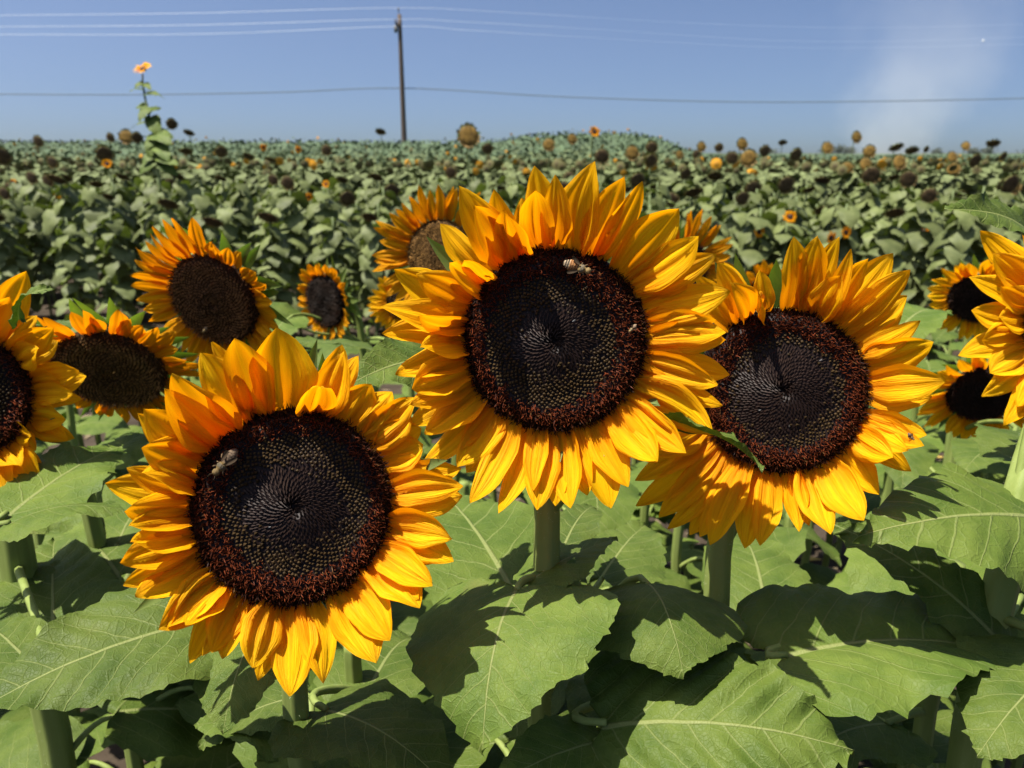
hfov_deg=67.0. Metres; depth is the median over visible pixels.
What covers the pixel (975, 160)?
field sunflower
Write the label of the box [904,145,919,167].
field sunflower
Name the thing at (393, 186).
field sunflower
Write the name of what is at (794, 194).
field sunflower
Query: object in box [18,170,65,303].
field sunflower
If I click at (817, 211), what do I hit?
field sunflower
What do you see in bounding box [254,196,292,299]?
field sunflower
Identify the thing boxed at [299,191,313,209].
field sunflower
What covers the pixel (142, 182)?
field sunflower
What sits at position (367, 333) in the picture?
sunflower plant
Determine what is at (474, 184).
field sunflower
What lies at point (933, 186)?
field sunflower
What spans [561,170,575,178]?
field sunflower
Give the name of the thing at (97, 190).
field sunflower
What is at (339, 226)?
field sunflower
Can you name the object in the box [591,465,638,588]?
sunflower plant
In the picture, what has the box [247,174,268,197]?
field sunflower
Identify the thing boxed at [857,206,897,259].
field sunflower
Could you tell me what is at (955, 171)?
field sunflower
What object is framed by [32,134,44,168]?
field sunflower
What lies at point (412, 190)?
field sunflower
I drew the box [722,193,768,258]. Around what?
field sunflower
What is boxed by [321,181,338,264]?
field sunflower
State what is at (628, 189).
field sunflower
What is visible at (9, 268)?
field sunflower
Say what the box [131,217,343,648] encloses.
sunflower
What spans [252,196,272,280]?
field sunflower
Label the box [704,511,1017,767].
sunflower plant
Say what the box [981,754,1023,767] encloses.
sunflower plant
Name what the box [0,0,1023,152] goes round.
sky
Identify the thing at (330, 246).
field sunflower
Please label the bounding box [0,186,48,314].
field sunflower
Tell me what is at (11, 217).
field sunflower
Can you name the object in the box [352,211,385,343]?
field sunflower
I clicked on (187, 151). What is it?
field sunflower
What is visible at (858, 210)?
field sunflower
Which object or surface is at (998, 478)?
sunflower plant
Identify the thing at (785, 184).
field sunflower
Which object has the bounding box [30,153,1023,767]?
ground
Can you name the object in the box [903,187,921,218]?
field sunflower
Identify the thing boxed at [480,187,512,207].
field sunflower
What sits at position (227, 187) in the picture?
field sunflower
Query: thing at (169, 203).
field sunflower
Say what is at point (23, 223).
field sunflower
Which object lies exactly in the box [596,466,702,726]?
sunflower plant
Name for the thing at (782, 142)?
field sunflower
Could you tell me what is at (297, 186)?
field sunflower
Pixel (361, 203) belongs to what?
field sunflower
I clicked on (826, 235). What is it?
field sunflower
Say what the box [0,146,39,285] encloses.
field sunflower
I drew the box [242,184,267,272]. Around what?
field sunflower
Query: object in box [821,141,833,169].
field sunflower
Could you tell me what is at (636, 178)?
field sunflower
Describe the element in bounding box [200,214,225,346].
field sunflower
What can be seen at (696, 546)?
sunflower plant
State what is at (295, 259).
field sunflower
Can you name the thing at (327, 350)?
sunflower plant
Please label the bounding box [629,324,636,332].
bee
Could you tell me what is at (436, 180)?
field sunflower
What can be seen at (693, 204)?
field sunflower
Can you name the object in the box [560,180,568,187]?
field sunflower
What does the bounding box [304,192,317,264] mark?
field sunflower
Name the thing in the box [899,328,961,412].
sunflower plant
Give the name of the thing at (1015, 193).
field sunflower
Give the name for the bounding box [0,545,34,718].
sunflower plant
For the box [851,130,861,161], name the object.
field sunflower
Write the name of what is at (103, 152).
field sunflower
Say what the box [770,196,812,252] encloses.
field sunflower
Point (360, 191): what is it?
field sunflower
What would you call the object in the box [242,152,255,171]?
field sunflower
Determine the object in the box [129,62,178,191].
tall sunflower
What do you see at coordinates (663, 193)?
field sunflower
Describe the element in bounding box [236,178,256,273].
field sunflower
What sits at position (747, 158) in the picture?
field sunflower
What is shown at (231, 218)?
field sunflower
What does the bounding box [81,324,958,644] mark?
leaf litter
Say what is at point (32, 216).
field sunflower
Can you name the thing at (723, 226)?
field sunflower
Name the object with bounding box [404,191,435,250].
field sunflower
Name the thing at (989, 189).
field sunflower
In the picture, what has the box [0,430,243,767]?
sunflower plant
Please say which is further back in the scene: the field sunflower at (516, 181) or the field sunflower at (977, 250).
the field sunflower at (516, 181)
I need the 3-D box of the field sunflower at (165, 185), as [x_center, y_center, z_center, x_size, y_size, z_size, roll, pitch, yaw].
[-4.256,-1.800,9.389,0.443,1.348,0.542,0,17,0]
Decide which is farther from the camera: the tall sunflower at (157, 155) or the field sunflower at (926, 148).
the field sunflower at (926, 148)
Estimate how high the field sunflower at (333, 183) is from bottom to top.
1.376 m
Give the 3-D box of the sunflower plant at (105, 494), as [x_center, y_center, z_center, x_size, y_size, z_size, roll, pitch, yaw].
[-0.397,0.682,1.196,0.421,1.249,0.370,0,17,0]
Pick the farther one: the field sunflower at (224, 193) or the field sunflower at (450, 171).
the field sunflower at (450, 171)
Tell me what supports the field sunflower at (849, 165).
on the ground
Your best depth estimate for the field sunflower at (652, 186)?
8.89 m
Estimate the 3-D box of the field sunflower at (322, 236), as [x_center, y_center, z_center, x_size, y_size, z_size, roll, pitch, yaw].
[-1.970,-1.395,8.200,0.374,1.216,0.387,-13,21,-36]
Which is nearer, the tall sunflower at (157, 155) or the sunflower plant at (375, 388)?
the sunflower plant at (375, 388)
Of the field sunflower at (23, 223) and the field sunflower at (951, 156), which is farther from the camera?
the field sunflower at (951, 156)
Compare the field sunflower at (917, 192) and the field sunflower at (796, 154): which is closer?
the field sunflower at (917, 192)
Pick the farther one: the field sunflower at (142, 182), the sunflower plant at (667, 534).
the field sunflower at (142, 182)
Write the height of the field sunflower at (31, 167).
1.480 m
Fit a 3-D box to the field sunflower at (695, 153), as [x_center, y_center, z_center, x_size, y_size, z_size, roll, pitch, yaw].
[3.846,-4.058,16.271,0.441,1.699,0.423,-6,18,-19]
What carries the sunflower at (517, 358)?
on the ground
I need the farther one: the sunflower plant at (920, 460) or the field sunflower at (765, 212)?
the field sunflower at (765, 212)
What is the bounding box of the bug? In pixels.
[908,433,914,439]
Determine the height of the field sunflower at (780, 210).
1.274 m
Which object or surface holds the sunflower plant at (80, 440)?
on the ground
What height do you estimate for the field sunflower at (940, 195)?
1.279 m
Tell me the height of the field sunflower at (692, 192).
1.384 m
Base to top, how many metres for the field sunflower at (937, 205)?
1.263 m
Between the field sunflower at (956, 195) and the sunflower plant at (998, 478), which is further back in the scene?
the field sunflower at (956, 195)
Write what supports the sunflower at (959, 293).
on the ground
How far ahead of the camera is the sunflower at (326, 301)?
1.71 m
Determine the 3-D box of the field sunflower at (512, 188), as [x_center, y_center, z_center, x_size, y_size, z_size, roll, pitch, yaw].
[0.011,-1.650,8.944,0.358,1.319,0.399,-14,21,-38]
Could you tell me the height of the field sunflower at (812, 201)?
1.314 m
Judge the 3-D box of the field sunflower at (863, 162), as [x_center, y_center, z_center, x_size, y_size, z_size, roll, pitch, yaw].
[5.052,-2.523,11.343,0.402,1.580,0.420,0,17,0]
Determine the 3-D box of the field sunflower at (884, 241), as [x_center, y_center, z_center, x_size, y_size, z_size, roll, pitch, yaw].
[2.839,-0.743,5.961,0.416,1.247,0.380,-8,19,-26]
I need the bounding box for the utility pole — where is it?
[394,8,406,142]
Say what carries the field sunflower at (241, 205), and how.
on the ground
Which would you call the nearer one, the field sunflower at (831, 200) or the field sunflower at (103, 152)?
the field sunflower at (831, 200)
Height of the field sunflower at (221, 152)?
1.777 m
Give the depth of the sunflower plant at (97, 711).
1.58 m
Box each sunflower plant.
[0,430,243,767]
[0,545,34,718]
[0,705,99,723]
[32,407,129,543]
[34,444,48,544]
[34,534,109,767]
[44,403,84,453]
[45,404,101,446]
[57,404,78,445]
[59,461,315,686]
[98,425,139,444]
[104,422,140,440]
[138,456,160,760]
[158,377,201,408]
[193,630,504,767]
[317,344,419,411]
[335,326,400,383]
[372,385,424,592]
[379,381,450,462]
[390,601,426,635]
[412,415,494,599]
[412,480,568,715]
[432,436,476,475]
[460,472,496,501]
[499,649,853,767]
[505,483,690,750]
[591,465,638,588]
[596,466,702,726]
[626,458,672,545]
[630,492,752,651]
[631,461,706,578]
[663,509,841,666]
[701,512,808,590]
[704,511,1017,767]
[782,502,813,566]
[800,440,939,767]
[803,521,865,566]
[836,405,875,555]
[897,690,955,767]
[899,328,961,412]
[900,342,962,477]
[911,357,947,462]
[920,358,988,452]
[922,460,1005,483]
[980,416,1009,476]
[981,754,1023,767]
[997,758,1004,767]
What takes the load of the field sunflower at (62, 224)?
on the ground
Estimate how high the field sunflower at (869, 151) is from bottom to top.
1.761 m
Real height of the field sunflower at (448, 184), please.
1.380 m
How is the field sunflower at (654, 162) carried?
on the ground
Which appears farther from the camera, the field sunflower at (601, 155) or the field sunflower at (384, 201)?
the field sunflower at (601, 155)
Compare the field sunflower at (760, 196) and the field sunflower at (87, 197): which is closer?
the field sunflower at (87, 197)
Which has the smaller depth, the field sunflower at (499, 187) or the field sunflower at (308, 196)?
the field sunflower at (499, 187)
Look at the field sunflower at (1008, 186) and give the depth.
6.24 m
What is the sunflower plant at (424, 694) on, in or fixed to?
on the ground
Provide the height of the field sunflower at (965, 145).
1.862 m
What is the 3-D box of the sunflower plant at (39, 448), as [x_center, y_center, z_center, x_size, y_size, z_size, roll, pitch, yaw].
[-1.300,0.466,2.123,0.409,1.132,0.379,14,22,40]
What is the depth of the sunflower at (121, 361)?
0.89 m
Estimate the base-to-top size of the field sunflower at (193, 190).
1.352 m
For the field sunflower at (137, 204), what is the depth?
7.19 m
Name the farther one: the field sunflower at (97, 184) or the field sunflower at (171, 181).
the field sunflower at (171, 181)
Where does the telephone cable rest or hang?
attached to the utility pole
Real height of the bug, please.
0.006 m
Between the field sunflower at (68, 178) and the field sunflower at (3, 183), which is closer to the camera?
the field sunflower at (68, 178)
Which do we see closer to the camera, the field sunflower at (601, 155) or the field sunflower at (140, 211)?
the field sunflower at (140, 211)
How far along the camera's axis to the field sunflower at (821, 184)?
10.02 m
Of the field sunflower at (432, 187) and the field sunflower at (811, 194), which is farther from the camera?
the field sunflower at (811, 194)
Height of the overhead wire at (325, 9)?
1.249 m
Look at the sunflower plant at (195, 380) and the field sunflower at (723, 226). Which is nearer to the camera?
the sunflower plant at (195, 380)
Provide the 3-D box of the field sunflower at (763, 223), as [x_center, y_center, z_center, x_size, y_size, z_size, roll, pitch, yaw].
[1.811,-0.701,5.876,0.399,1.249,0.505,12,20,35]
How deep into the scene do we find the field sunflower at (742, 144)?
12.37 m
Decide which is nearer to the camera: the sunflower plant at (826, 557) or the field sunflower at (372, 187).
the sunflower plant at (826, 557)
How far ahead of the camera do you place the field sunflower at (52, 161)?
12.46 m
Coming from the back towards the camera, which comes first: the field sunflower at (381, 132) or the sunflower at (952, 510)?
the field sunflower at (381, 132)
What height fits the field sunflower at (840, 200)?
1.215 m
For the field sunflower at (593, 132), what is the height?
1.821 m
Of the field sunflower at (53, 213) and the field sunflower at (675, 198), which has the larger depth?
the field sunflower at (675, 198)
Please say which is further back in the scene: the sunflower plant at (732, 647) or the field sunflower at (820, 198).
the field sunflower at (820, 198)
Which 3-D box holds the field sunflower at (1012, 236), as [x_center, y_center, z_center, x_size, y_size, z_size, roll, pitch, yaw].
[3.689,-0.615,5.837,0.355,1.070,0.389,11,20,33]
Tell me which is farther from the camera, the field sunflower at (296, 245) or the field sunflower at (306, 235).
the field sunflower at (296, 245)
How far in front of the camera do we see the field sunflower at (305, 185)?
10.14 m
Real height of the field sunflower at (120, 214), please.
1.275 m
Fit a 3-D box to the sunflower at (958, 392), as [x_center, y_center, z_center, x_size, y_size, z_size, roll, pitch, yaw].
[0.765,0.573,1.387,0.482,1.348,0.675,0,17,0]
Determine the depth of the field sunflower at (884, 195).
8.62 m
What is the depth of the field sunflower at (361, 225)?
7.83 m
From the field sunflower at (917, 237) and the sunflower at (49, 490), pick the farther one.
the field sunflower at (917, 237)
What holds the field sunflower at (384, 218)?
on the ground
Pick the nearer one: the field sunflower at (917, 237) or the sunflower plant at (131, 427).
the sunflower plant at (131, 427)
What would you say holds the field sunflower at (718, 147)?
on the ground
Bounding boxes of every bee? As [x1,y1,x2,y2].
[207,448,237,479]
[562,256,595,275]
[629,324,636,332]
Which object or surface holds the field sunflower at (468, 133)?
on the ground
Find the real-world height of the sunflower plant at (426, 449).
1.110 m
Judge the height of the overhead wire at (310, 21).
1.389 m
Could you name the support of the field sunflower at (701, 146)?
on the ground
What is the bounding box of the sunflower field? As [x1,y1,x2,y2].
[0,128,1023,272]
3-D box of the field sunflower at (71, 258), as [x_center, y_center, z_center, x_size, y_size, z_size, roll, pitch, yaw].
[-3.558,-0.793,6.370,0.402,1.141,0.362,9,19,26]
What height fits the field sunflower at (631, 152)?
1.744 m
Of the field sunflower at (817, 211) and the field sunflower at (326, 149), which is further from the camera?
the field sunflower at (326, 149)
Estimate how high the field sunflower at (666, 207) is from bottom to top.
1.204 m
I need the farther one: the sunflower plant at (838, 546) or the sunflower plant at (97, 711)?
the sunflower plant at (838, 546)
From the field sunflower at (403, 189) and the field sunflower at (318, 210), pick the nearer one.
the field sunflower at (318, 210)
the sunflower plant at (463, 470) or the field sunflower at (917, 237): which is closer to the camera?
the sunflower plant at (463, 470)
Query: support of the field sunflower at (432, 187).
on the ground
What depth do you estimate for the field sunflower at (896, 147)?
11.07 m
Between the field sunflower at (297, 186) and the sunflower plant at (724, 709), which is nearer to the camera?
the sunflower plant at (724, 709)
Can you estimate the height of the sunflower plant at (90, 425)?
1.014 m
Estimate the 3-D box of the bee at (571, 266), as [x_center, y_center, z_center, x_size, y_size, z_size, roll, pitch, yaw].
[0.041,-0.072,0.472,0.020,0.013,0.006,0,17,0]
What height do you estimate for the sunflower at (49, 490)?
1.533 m
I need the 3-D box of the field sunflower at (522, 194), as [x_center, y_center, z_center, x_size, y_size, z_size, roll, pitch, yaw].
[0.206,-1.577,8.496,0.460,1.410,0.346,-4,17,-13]
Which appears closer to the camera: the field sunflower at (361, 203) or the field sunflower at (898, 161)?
the field sunflower at (361, 203)
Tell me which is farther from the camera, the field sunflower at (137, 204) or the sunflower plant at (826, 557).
the field sunflower at (137, 204)
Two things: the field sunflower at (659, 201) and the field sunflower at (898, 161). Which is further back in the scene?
the field sunflower at (898, 161)
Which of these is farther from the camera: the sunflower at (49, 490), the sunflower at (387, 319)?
the sunflower at (387, 319)
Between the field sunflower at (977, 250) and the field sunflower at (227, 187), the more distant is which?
the field sunflower at (227, 187)
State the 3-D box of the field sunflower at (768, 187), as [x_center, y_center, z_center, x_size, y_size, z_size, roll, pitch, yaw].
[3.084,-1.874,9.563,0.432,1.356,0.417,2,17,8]
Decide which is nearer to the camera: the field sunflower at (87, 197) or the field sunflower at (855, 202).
the field sunflower at (87, 197)
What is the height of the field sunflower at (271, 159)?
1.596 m
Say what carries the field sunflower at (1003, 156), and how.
on the ground
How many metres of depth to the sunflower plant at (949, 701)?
1.31 m
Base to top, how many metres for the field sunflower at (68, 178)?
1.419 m
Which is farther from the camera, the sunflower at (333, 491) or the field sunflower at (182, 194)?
the field sunflower at (182, 194)
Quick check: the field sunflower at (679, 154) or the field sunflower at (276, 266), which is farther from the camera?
the field sunflower at (679, 154)
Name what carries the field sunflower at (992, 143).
on the ground
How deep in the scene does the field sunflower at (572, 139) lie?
14.34 m
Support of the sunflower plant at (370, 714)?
on the ground
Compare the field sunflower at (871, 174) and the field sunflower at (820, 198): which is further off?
the field sunflower at (820, 198)
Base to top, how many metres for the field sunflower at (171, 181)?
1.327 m
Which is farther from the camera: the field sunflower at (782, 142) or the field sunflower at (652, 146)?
the field sunflower at (782, 142)
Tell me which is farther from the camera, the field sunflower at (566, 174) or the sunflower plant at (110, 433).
the field sunflower at (566, 174)
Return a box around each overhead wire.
[0,19,1006,41]
[0,26,1004,47]
[67,8,1010,27]
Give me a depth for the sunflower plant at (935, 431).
2.46 m
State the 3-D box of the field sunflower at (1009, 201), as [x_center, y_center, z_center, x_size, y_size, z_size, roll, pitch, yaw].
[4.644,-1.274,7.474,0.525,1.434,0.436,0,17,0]
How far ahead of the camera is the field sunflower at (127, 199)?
8.15 m
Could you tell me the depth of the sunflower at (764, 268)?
2.19 m
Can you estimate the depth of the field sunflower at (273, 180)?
9.75 m
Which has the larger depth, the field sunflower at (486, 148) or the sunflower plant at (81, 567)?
the field sunflower at (486, 148)
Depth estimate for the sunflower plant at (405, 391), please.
2.47 m
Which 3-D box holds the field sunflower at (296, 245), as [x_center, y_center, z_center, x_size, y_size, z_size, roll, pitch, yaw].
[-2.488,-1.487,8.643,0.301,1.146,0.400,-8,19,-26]
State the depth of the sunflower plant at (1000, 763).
1.96 m
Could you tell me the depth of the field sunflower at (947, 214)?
7.47 m
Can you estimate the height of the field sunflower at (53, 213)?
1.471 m
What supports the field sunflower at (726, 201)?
on the ground
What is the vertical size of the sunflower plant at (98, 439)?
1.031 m
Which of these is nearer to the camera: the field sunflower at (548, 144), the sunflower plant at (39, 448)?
the sunflower plant at (39, 448)
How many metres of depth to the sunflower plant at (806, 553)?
1.98 m
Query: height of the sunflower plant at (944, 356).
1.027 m
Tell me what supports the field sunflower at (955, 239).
on the ground
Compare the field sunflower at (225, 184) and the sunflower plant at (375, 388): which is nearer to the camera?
the sunflower plant at (375, 388)
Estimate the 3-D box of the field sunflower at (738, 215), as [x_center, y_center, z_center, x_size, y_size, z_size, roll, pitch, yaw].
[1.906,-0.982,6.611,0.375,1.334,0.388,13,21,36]
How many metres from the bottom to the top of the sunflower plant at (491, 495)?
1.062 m
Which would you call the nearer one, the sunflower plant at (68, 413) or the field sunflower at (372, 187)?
the sunflower plant at (68, 413)
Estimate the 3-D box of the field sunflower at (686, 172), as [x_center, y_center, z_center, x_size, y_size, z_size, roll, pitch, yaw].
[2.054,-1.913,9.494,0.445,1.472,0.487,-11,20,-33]
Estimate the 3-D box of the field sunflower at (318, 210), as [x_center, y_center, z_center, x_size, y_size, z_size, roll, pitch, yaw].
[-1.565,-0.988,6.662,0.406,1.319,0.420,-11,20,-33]
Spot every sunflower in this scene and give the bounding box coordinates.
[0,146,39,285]
[0,175,8,186]
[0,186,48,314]
[0,194,34,272]
[0,199,34,298]
[0,212,36,326]
[0,271,235,767]
[0,328,462,767]
[8,180,60,286]
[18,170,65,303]
[18,203,71,318]
[21,163,33,170]
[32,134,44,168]
[36,297,276,679]
[40,172,95,320]
[40,174,67,283]
[46,155,58,169]
[47,217,102,311]
[53,193,83,299]
[57,173,85,287]
[72,187,124,307]
[81,187,119,300]
[89,180,112,298]
[92,212,154,329]
[94,144,137,225]
[96,184,141,304]
[100,159,142,310]
[100,192,141,318]
[104,174,116,183]
[106,132,115,163]
[116,172,145,294]
[117,128,139,242]
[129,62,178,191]
[130,182,167,305]
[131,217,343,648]
[134,175,153,247]
[136,206,145,240]
[137,192,177,321]
[140,178,173,240]
[156,197,189,263]
[164,177,174,198]
[170,171,194,227]
[179,147,192,171]
[183,129,195,168]
[184,180,223,213]
[188,191,218,240]
[197,199,239,249]
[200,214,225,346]
[213,174,237,219]
[213,176,233,199]
[214,144,229,172]
[216,181,241,194]
[216,207,253,252]
[224,180,263,275]
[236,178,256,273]
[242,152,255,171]
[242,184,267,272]
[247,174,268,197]
[247,209,301,333]
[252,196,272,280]
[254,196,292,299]
[258,143,270,195]
[258,186,292,290]
[262,174,314,336]
[265,156,276,167]
[266,173,284,197]
[270,255,430,458]
[279,174,302,199]
[286,202,298,291]
[289,204,323,272]
[294,146,318,213]
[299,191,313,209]
[304,190,356,339]
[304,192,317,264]
[305,217,361,339]
[315,194,340,263]
[321,143,331,171]
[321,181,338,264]
[329,177,351,275]
[331,175,351,285]
[334,192,352,284]
[336,189,367,315]
[345,202,369,309]
[346,193,367,289]
[351,187,366,284]
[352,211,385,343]
[353,203,396,331]
[354,161,763,767]
[357,187,400,319]
[360,171,385,241]
[363,181,381,200]
[367,276,435,446]
[372,185,528,610]
[375,128,385,167]
[375,181,401,273]
[396,180,411,212]
[402,194,414,210]
[403,178,428,210]
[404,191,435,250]
[427,177,444,190]
[428,183,446,199]
[438,165,461,191]
[441,179,456,195]
[456,122,481,198]
[466,177,486,192]
[475,180,496,198]
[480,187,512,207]
[481,143,492,155]
[490,184,509,207]
[497,175,516,188]
[505,180,523,208]
[507,182,522,213]
[519,175,528,198]
[542,137,555,170]
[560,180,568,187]
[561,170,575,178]
[567,133,577,144]
[589,126,599,162]
[591,236,952,654]
[593,146,610,193]
[602,209,733,586]
[608,171,657,261]
[624,144,639,193]
[625,185,632,192]
[638,203,658,218]
[642,152,657,192]
[642,195,665,211]
[644,140,658,171]
[644,152,659,193]
[644,182,670,206]
[648,182,660,194]
[663,199,677,209]
[667,191,679,207]
[671,167,698,211]
[673,186,703,232]
[675,149,683,158]
[680,197,703,218]
[692,149,701,157]
[696,141,706,161]
[696,212,732,264]
[697,182,730,282]
[699,185,730,234]
[700,259,814,546]
[706,170,723,209]
[714,142,723,154]
[721,190,755,268]
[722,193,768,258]
[724,150,738,167]
[734,147,758,208]
[734,178,770,269]
[736,137,748,167]
[738,207,780,276]
[747,189,768,269]
[753,176,777,249]
[756,207,776,252]
[759,144,770,170]
[759,193,779,249]
[762,197,811,265]
[767,210,804,268]
[770,174,795,210]
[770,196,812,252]
[778,139,787,160]
[788,191,799,198]
[789,147,802,172]
[792,186,818,234]
[795,185,816,210]
[800,204,821,246]
[801,203,836,245]
[806,207,848,267]
[813,175,830,203]
[816,193,822,204]
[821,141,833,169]
[825,195,859,236]
[827,357,1023,767]
[828,207,877,263]
[830,191,849,204]
[831,160,854,190]
[832,196,843,204]
[832,204,864,262]
[835,254,997,522]
[847,164,883,261]
[850,192,866,263]
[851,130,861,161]
[852,191,1023,767]
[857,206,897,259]
[858,157,871,169]
[862,144,876,158]
[862,206,912,288]
[876,173,902,219]
[882,153,907,209]
[882,169,917,272]
[888,142,904,173]
[898,186,944,307]
[902,196,946,305]
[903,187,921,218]
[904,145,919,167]
[910,187,943,291]
[917,185,939,265]
[919,210,976,360]
[922,145,929,164]
[925,187,966,272]
[925,190,968,308]
[932,189,967,280]
[937,216,989,342]
[944,161,960,184]
[946,151,957,164]
[956,152,984,197]
[957,185,996,239]
[961,141,970,167]
[977,172,1023,262]
[978,176,1019,244]
[983,231,1023,263]
[986,139,1001,159]
[999,151,1006,166]
[1005,176,1021,205]
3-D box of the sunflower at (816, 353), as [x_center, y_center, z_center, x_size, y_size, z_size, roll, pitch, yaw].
[0.359,0.598,0.920,0.835,1.567,0.399,-10,20,-31]
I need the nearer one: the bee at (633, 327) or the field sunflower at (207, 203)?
the bee at (633, 327)
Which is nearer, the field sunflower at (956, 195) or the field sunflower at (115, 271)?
the field sunflower at (115, 271)
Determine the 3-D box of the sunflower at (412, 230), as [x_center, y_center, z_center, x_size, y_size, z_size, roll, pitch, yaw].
[-0.098,0.382,1.640,0.442,1.570,0.458,8,18,25]
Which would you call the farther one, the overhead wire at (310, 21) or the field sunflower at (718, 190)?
the overhead wire at (310, 21)
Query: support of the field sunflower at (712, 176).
on the ground
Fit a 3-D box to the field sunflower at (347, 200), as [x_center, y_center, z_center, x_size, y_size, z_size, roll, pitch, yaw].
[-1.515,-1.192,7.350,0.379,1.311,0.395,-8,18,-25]
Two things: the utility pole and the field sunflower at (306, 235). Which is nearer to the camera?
the field sunflower at (306, 235)
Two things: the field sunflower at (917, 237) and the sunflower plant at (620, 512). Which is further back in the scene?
the field sunflower at (917, 237)
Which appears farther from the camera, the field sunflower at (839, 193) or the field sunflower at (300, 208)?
the field sunflower at (300, 208)
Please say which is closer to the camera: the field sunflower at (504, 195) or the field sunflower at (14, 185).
the field sunflower at (504, 195)
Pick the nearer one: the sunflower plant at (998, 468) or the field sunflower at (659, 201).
the sunflower plant at (998, 468)
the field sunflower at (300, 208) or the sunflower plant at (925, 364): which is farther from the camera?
the field sunflower at (300, 208)
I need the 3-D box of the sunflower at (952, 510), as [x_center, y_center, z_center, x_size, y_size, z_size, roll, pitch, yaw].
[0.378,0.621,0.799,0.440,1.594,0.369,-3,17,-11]
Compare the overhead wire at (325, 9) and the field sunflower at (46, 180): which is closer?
the field sunflower at (46, 180)
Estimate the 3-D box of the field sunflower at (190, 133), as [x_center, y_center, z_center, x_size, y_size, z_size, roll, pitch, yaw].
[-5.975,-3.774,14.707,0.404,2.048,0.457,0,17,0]
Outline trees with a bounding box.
[769,144,1023,153]
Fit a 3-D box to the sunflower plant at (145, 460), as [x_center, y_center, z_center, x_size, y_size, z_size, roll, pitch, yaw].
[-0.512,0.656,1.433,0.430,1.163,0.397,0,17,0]
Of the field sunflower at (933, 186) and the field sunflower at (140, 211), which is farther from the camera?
the field sunflower at (933, 186)
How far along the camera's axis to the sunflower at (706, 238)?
1.50 m
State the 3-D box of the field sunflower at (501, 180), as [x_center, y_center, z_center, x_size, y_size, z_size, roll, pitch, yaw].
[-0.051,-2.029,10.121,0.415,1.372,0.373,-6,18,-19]
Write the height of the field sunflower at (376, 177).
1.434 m
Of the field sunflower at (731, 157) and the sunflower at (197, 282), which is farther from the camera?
the field sunflower at (731, 157)
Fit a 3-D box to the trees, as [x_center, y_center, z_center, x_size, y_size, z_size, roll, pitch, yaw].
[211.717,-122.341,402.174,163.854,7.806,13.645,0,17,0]
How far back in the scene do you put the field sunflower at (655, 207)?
5.90 m
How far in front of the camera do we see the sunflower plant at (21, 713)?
1.28 m
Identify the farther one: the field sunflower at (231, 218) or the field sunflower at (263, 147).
the field sunflower at (263, 147)
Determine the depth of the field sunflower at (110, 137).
15.78 m
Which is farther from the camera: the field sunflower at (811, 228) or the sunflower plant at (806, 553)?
the field sunflower at (811, 228)
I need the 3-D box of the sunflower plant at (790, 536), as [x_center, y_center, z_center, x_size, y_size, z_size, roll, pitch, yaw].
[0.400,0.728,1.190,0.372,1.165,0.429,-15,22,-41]
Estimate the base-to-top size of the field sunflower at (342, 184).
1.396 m
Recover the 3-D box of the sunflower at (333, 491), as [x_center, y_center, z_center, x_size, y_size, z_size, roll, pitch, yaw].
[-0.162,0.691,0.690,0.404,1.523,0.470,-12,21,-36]
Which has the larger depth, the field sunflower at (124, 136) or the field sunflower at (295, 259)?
the field sunflower at (124, 136)
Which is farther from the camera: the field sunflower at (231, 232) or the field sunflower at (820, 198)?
the field sunflower at (820, 198)
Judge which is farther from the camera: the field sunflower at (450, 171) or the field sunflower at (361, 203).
the field sunflower at (450, 171)
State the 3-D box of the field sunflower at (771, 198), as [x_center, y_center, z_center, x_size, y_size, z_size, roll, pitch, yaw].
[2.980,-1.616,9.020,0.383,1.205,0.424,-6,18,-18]
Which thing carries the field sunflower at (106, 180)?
on the ground
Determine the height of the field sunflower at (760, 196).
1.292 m
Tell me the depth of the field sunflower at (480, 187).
8.37 m
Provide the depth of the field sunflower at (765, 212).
7.02 m
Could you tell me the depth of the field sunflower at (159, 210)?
6.87 m
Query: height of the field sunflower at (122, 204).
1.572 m
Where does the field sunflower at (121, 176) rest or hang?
on the ground
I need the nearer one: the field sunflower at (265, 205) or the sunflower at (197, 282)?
the sunflower at (197, 282)
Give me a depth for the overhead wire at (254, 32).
53.73 m
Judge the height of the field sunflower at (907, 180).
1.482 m
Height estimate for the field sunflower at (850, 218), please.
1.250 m
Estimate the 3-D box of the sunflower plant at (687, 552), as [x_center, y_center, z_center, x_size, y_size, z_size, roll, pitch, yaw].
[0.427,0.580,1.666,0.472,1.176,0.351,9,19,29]
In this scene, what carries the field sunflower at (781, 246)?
on the ground
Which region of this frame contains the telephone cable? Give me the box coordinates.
[0,88,1023,102]
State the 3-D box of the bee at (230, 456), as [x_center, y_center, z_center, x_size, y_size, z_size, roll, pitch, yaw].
[-0.165,0.046,0.443,0.016,0.016,0.012,0,17,0]
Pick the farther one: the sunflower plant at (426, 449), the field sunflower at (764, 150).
the field sunflower at (764, 150)
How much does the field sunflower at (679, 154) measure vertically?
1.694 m
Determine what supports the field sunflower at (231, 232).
on the ground
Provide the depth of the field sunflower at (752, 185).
8.07 m
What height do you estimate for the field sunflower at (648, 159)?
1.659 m
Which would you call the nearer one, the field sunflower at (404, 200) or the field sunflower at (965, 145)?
the field sunflower at (404, 200)
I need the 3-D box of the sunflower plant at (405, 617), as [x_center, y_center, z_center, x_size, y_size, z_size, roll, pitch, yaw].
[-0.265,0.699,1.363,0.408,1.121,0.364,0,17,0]
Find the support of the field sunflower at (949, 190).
on the ground

